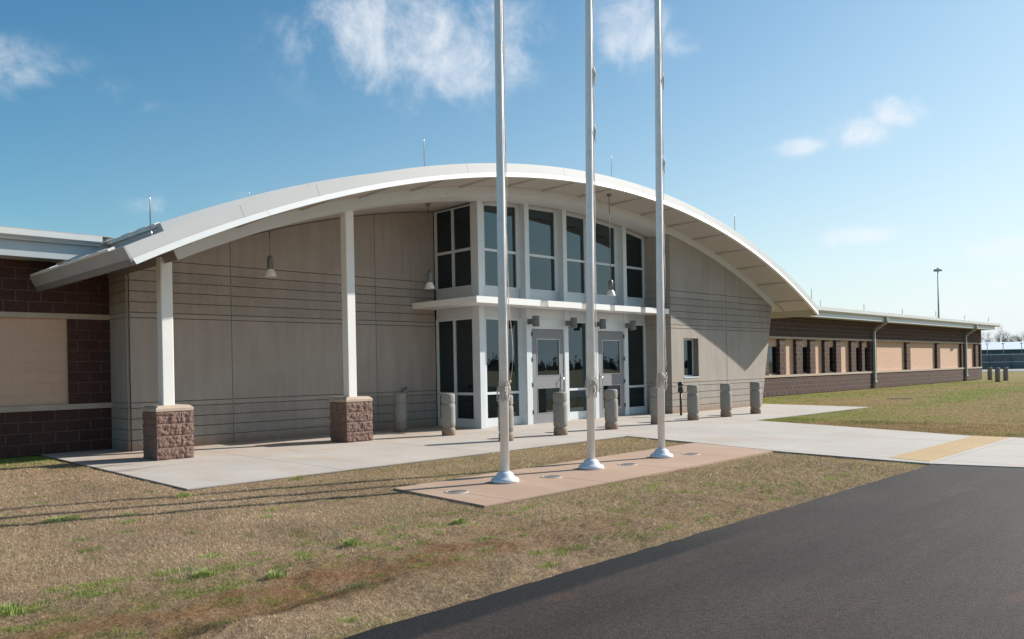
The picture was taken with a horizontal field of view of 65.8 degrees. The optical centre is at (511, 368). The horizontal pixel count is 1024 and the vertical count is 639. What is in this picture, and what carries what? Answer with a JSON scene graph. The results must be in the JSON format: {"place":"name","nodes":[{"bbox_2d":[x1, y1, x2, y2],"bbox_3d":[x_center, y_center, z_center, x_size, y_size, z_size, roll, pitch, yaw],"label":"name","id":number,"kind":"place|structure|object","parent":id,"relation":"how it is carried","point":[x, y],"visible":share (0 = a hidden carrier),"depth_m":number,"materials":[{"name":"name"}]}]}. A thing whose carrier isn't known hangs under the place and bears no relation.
{"place":"outdoors","nodes":[
{"label":"outdoors","id":0,"kind":"place"},
{"bbox_2d":[0,369,1023,638],"bbox_3d":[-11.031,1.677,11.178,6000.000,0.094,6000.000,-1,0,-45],"label":"ground","id":1,"kind":"structure","parent":0,"point":[324,577],"depth_m":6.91,"materials":[{"name":"plant"}]},
{"bbox_2d":[0,600,25,617],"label":"weed tuft","id":2,"kind":"object","parent":1,"relation":"on","point":[6,609],"visible":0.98,"depth_m":4.89,"materials":[{"name":"green plant"}]},
{"bbox_2d":[41,515,82,523],"bbox_3d":[-4.562,1.517,8.021,0.378,0.055,0.272,-1,0,-45],"label":"weed tuft","id":3,"kind":"object","parent":1,"relation":"on","point":[66,518],"visible":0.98,"depth_m":8.00,"materials":[{"name":"green plant"}]},
{"bbox_2d":[174,492,190,497],"bbox_3d":[-3.903,1.487,9.377,0.209,0.090,0.171,-1,0,-45],"label":"weed tuft","id":4,"kind":"object","parent":1,"relation":"on","point":[181,494],"visible":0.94,"depth_m":9.40,"materials":[{"name":"green plant"}]},
{"bbox_2d":[161,555,208,580],"bbox_3d":[-2.360,1.425,5.663,0.369,0.153,0.277,-1,0,2],"label":"weed tuft","id":5,"kind":"object","parent":1,"relation":"on","point":[185,568],"visible":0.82,"depth_m":5.72,"materials":[{"name":"plant"}]},
{"bbox_2d":[195,567,218,577],"bbox_3d":[-2.200,1.463,5.686,0.152,0.072,0.182,-1,0,14],"label":"weed tuft","id":6,"kind":"object","parent":1,"relation":"on","point":[206,574],"visible":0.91,"depth_m":5.68,"materials":[{"name":"green plant"}]},
{"bbox_2d":[265,570,288,579],"bbox_3d":[-1.667,1.453,5.610,0.165,0.071,0.154,-1,0,-9],"label":"weed tuft","id":7,"kind":"object","parent":1,"relation":"on","point":[271,574],"visible":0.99,"depth_m":5.59,"materials":[{"name":"green plant"}]},
{"bbox_2d":[342,537,360,546],"bbox_3d":[-1.346,1.446,6.638,0.188,0.073,0.149,-1,0,-45],"label":"weed tuft","id":8,"kind":"object","parent":1,"relation":"on","point":[350,541],"visible":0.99,"depth_m":6.61,"materials":[{"name":"green plant"}]},
{"bbox_2d":[452,517,467,523],"bbox_3d":[-0.486,1.433,7.446,0.172,0.066,0.131,-1,0,-45],"label":"weed tuft","id":9,"kind":"object","parent":1,"relation":"on","point":[460,520],"visible":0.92,"depth_m":7.45,"materials":[{"name":"green plant"}]},
{"bbox_2d":[0,163,999,460],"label":"office building","id":10,"kind":"structure","parent":1,"relation":"on","point":[178,337],"depth_m":18.79,"materials":[{"name":"concrete"}]},
{"bbox_2d":[148,196,152,235],"bbox_3d":[-5.764,-2.438,12.600,0.065,0.650,0.065,-1,0,-22],"label":"lightning rod","id":11,"kind":"object","parent":10,"relation":"on","point":[150,233],"visible":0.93,"depth_m":12.59,"materials":[{"name":"silver metal"}]},
{"bbox_2d":[264,229,276,276],"bbox_3d":[-4.776,-2.296,15.614,0.236,0.959,0.236,-1,0,-45],"label":"pendant lamp","id":12,"kind":"object","parent":10,"relation":"hanging from","point":[270,271],"visible":0.93,"depth_m":15.56,"materials":[{"name":"grey metal"}]},
{"bbox_2d":[425,203,434,288],"bbox_3d":[-1.930,-2.853,18.357,0.236,1.992,0.236,-1,0,-45],"label":"pendant lamp","id":13,"kind":"object","parent":10,"relation":"hanging from","point":[429,284],"visible":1,"depth_m":18.31,"materials":[{"name":"grey metal"}]},
{"bbox_2d":[434,204,471,290],"bbox_3d":[-1.448,-2.999,19.701,0.060,1.995,1.450,-1,0,-45],"label":"window","id":14,"kind":"structure","parent":10,"relation":"in","point":[452,228],"depth_m":19.68,"materials":[{"name":"glass"}]},
{"bbox_2d":[436,316,473,427],"bbox_3d":[-1.388,0.091,19.701,0.060,2.716,1.450,-1,0,-45],"label":"window","id":15,"kind":"structure","parent":10,"relation":"in","point":[454,336],"depth_m":19.66,"materials":[{"name":"black glass"}]},
{"bbox_2d":[482,202,519,288],"bbox_3d":[-0.348,-3.108,19.736,1.445,2.171,0.070,-1,0,-45],"label":"window","id":16,"kind":"structure","parent":10,"relation":"in","point":[489,209],"depth_m":19.68,"materials":[{"name":"glass"}]},
{"bbox_2d":[484,316,522,426],"bbox_3d":[-0.287,0.070,19.736,1.445,2.716,0.070,-1,0,-45],"label":"window","id":17,"kind":"structure","parent":10,"relation":"in","point":[491,323],"depth_m":19.66,"materials":[{"name":"glass"}]},
{"bbox_2d":[528,316,539,326],"bbox_3d":[0.547,-1.198,20.024,0.180,0.273,0.340,-1,0,-45],"label":"wall lamp","id":18,"kind":"object","parent":10,"relation":"attached to","point":[534,321],"visible":1,"depth_m":19.90,"materials":[{"name":"grey metal"}]},
{"bbox_2d":[528,206,557,291],"bbox_3d":[0.740,-3.149,20.814,1.300,2.210,0.070,-1,0,-45],"label":"window","id":19,"kind":"structure","parent":10,"relation":"in","point":[543,245],"depth_m":20.89,"materials":[{"name":"glass"}]},
{"bbox_2d":[531,329,564,423],"bbox_3d":[0.963,0.181,20.647,1.242,2.428,0.145,-1,0,-45],"label":"door","id":20,"kind":"structure","parent":10,"relation":"in","point":[547,344],"depth_m":20.64,"materials":[{"name":"grey paint"}]},
{"bbox_2d":[566,317,576,327],"bbox_3d":[1.585,-1.218,21.051,0.180,0.273,0.340,-1,0,-45],"label":"wall lamp","id":21,"kind":"object","parent":10,"relation":"attached to","point":[571,322],"visible":1,"depth_m":20.93,"materials":[{"name":"grey metal"}]},
{"bbox_2d":[566,212,585,294],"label":"window","id":22,"kind":"structure","parent":10,"relation":"in","point":[575,224],"depth_m":21.82,"materials":[{"name":"glass"}]},
{"bbox_2d":[568,320,586,419],"bbox_3d":[1.758,0.030,21.760,1.090,2.716,0.070,-1,0,-45],"label":"window","id":23,"kind":"structure","parent":10,"relation":"in","point":[576,336],"depth_m":21.81,"materials":[{"name":"glass"}]},
{"bbox_2d":[595,319,605,328],"bbox_3d":[2.452,-1.235,21.909,0.180,0.273,0.340,-1,0,-45],"label":"wall lamp","id":24,"kind":"object","parent":10,"relation":"attached to","point":[601,323],"visible":1,"depth_m":21.79,"materials":[{"name":"grey metal"}]},
{"bbox_2d":[595,220,618,296],"bbox_3d":[2.624,-3.164,22.678,1.240,2.168,0.070,-1,0,-45],"label":"window","id":25,"kind":"structure","parent":10,"relation":"in","point":[605,247],"depth_m":22.74,"materials":[{"name":"glass"}]},
{"bbox_2d":[606,194,615,295],"bbox_3d":[2.516,-3.182,20.313,0.236,2.618,0.236,-1,0,-45],"label":"pendant lamp","id":26,"kind":"object","parent":10,"relation":"hanging from","point":[610,292],"visible":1,"depth_m":20.27,"materials":[{"name":"grey metal"}]},
{"bbox_2d":[598,331,625,417],"bbox_3d":[2.857,0.145,22.522,1.192,2.428,0.145,-1,0,-45],"label":"door","id":27,"kind":"structure","parent":10,"relation":"in","point":[611,358],"depth_m":22.57,"materials":[{"name":"grey paint"}]},
{"bbox_2d":[625,320,635,329],"bbox_3d":[3.439,-1.254,22.887,0.180,0.273,0.340,-1,0,-45],"label":"wall lamp","id":28,"kind":"object","parent":10,"relation":"attached to","point":[631,325],"visible":1,"depth_m":22.76,"materials":[{"name":"grey metal"}]},
{"bbox_2d":[626,230,644,298],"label":"window","id":29,"kind":"structure","parent":10,"relation":"in","point":[634,242],"depth_m":23.73,"materials":[{"name":"glass"}]},
{"bbox_2d":[628,323,646,414],"bbox_3d":[3.647,-0.007,23.629,1.145,2.716,0.070,-1,0,-45],"label":"window","id":30,"kind":"structure","parent":10,"relation":"in","point":[636,338],"depth_m":23.74,"materials":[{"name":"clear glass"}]},
{"bbox_2d":[684,339,698,377],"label":"window","id":31,"kind":"structure","parent":10,"relation":"in","point":[688,343],"depth_m":24.40,"materials":[{"name":"glass"}]},
{"bbox_2d":[769,346,776,373],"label":"window","id":32,"kind":"structure","parent":10,"relation":"in","point":[772,349],"depth_m":35.36,"materials":[{"name":"glass"}]},
{"bbox_2d":[802,347,806,372],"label":"window","id":33,"kind":"structure","parent":10,"relation":"in","point":[804,349],"depth_m":37.60,"materials":[{"name":"glass"}]},
{"bbox_2d":[829,347,832,371],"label":"window","id":34,"kind":"structure","parent":10,"relation":"in","point":[830,348],"depth_m":39.69,"materials":[{"name":"glass"}]},
{"bbox_2d":[856,347,858,370],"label":"window","id":35,"kind":"structure","parent":10,"relation":"in","point":[857,349],"depth_m":41.98,"materials":[{"name":"glass"}]},
{"bbox_2d":[865,348,866,369],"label":"window","id":36,"kind":"structure","parent":10,"relation":"in","point":[865,348],"depth_m":42.77,"materials":[{"name":"glass"}]},
{"bbox_2d":[485,476,644,507],"bbox_3d":[1.543,1.448,11.426,7.016,0.076,1.900,-1,0,-45],"label":"pad base","id":37,"kind":"object","parent":1,"relation":"on","point":[559,492],"visible":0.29,"depth_m":9.10,"materials":[{"name":"concrete"}]},
{"bbox_2d":[393,443,772,507],"bbox_3d":[1.544,1.446,11.427,7.030,0.100,1.900,-1,0,-45],"label":"flagpole pad","id":38,"kind":"object","parent":37,"relation":"on","point":[484,491],"visible":0.64,"depth_m":10.46,"materials":[{"name":"concrete"}]},
{"bbox_2d":[444,490,468,493],"bbox_3d":[-0.649,1.437,9.243,0.290,0.008,0.290,-1,0,-45],"label":"ground light","id":39,"kind":"object","parent":38,"relation":"on","point":[456,491],"visible":1,"depth_m":9.23,"materials":[{"name":"metal"}]},
{"bbox_2d":[491,0,518,483],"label":"flagpole","id":40,"kind":"object","parent":38,"relation":"on","point":[504,475],"visible":1,"depth_m":9.92,"materials":[{"name":"metal"}]},
{"bbox_2d":[540,475,561,477],"bbox_3d":[0.516,1.414,10.368,0.290,0.008,0.290,-1,0,-45],"label":"ground light","id":41,"kind":"object","parent":38,"relation":"on","point":[551,476],"visible":1,"depth_m":10.35,"materials":[{"name":"metal"}]},
{"bbox_2d":[578,0,603,469],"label":"flagpole","id":42,"kind":"object","parent":38,"relation":"on","point":[590,462],"visible":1,"depth_m":11.08,"materials":[{"name":"metal"}]},
{"bbox_2d":[617,463,636,465],"bbox_3d":[1.681,1.392,11.522,0.290,0.008,0.290,-1,0,-45],"label":"ground light","id":43,"kind":"object","parent":38,"relation":"on","point":[627,464],"visible":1,"depth_m":11.48,"materials":[{"name":"metal"}]},
{"bbox_2d":[650,0,672,457],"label":"flagpole","id":44,"kind":"object","parent":38,"relation":"on","point":[661,451],"visible":1,"depth_m":12.31,"materials":[{"name":"metal"}]},
{"bbox_2d":[682,453,699,454],"bbox_3d":[2.875,1.369,12.703,0.290,0.008,0.290,-1,0,-45],"label":"ground light","id":45,"kind":"object","parent":38,"relation":"on","point":[691,453],"visible":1,"depth_m":12.71,"materials":[{"name":"metal"}]},
{"bbox_2d":[933,268,941,317],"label":"light mast","id":46,"kind":"object","parent":1,"relation":"on","point":[937,270],"visible":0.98,"depth_m":199.84,"materials":[{"name":"metal"}]},
{"bbox_2d":[987,367,992,379],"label":"bollard","id":47,"kind":"object","parent":1,"relation":"on","point":[989,372],"visible":1,"depth_m":56.12,"materials":[{"name":"concrete"}]},
{"bbox_2d":[981,323,1012,341],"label":"bare tree","id":48,"kind":"object","parent":1,"relation":"on","point":[998,338],"visible":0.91,"depth_m":234.40,"materials":[{"name":"grey plant"}]},
{"bbox_2d":[995,368,1000,381],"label":"bollard","id":49,"kind":"object","parent":1,"relation":"on","point":[997,374],"visible":1,"depth_m":50.85,"materials":[{"name":"concrete"}]},
{"bbox_2d":[982,353,1023,368],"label":"security fence","id":50,"kind":"object","parent":1,"relation":"on","point":[1009,361],"visible":0.12,"depth_m":118.00,"materials":[{"name":"grey metal"}]},
{"bbox_2d":[1003,367,1008,380],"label":"bollard","id":51,"kind":"object","parent":1,"relation":"on","point":[1005,373],"visible":1,"depth_m":53.32,"materials":[{"name":"concrete"}]},
{"bbox_2d":[0,0,1023,341],"label":"sky","id":52,"kind":"structure","parent":0,"point":[867,148],"materials":[{"name":"blue"}]},
{"bbox_2d":[41,404,1023,490],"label":"sidewalk","id":53,"kind":"structure","parent":0,"point":[213,466],"depth_m":14.43,"materials":[{"name":"concrete"}]},
{"bbox_2d":[393,393,406,431],"bbox_3d":[-2.645,1.021,18.672,0.306,0.913,0.306,-1,0,-28],"label":"bollard","id":54,"kind":"object","parent":53,"relation":"on","point":[399,412],"visible":1,"depth_m":18.55,"materials":[{"name":"concrete"}]},
{"bbox_2d":[441,393,455,435],"bbox_3d":[-1.394,0.997,17.294,0.306,0.913,0.306,-1,0,-10],"label":"bollard","id":55,"kind":"object","parent":53,"relation":"on","point":[448,413],"visible":1,"depth_m":17.16,"materials":[{"name":"concrete"}]},
{"bbox_2d":[498,395,513,440],"bbox_3d":[-0.122,0.972,15.710,0.306,0.913,0.306,-1,0,-32],"label":"bollard","id":56,"kind":"object","parent":53,"relation":"on","point":[511,424],"visible":0.52,"depth_m":15.62,"materials":[{"name":"concrete"}]},
{"bbox_2d":[553,392,567,434],"bbox_3d":[1.029,0.950,16.821,0.306,0.913,0.306,-1,0,27],"label":"bollard","id":57,"kind":"object","parent":53,"relation":"on","point":[560,417],"visible":1,"depth_m":16.69,"materials":[{"name":"concrete"}]},
{"bbox_2d":[604,389,617,429],"bbox_3d":[2.273,0.926,18.123,0.306,0.913,0.306,-1,0,44],"label":"bollard","id":58,"kind":"object","parent":53,"relation":"on","point":[611,407],"visible":1,"depth_m":17.99,"materials":[{"name":"concrete"}]},
{"bbox_2d":[650,387,657,424],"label":"bollard","id":59,"kind":"object","parent":53,"relation":"on","point":[653,405],"visible":0.51,"depth_m":19.28,"materials":[{"name":"concrete"}]},
{"bbox_2d":[678,382,682,414],"bbox_3d":[4.820,0.850,22.586,0.170,0.965,0.170,-1,0,-45],"label":"path light","id":60,"kind":"object","parent":53,"relation":"on","point":[680,387],"visible":1,"depth_m":22.55,"materials":[{"name":"metal"}]},
{"bbox_2d":[687,385,698,419],"bbox_3d":[4.718,0.878,20.613,0.306,0.913,0.306,-1,0,-38],"label":"bollard","id":61,"kind":"object","parent":53,"relation":"on","point":[692,402],"visible":1,"depth_m":20.49,"materials":[{"name":"concrete"}]},
{"bbox_2d":[720,383,731,416],"bbox_3d":[5.862,0.856,21.675,0.306,0.913,0.306,-1,0,-31],"label":"bollard","id":62,"kind":"object","parent":53,"relation":"on","point":[725,400],"visible":1,"depth_m":21.55,"materials":[{"name":"concrete"}]},
{"bbox_2d":[750,382,760,413],"bbox_3d":[7.013,0.834,22.786,0.306,0.913,0.306,-1,0,31],"label":"bollard","id":63,"kind":"object","parent":53,"relation":"on","point":[755,397],"visible":1,"depth_m":22.66,"materials":[{"name":"concrete"}]},
{"bbox_2d":[889,436,1009,461],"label":"tactile paving","id":64,"kind":"structure","parent":53,"relation":"on","point":[933,453],"depth_m":12.70,"materials":[{"name":"beige concrete"}]},
{"bbox_2d":[343,464,1023,638],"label":"road","id":65,"kind":"structure","parent":0,"point":[933,551],"depth_m":5.22,"materials":[{"name":"grey asphalt"}]},
{"bbox_2d":[981,342,1023,353],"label":"warehouse","id":66,"kind":"structure","parent":0,"point":[1009,347],"depth_m":152.14,"materials":[{"name":"grey metal"}]},
{"bbox_2d":[982,369,1023,371],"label":"service road","id":67,"kind":"structure","parent":0,"point":[993,370],"depth_m":100.42,"materials":[{"name":"concrete"}]}
]}

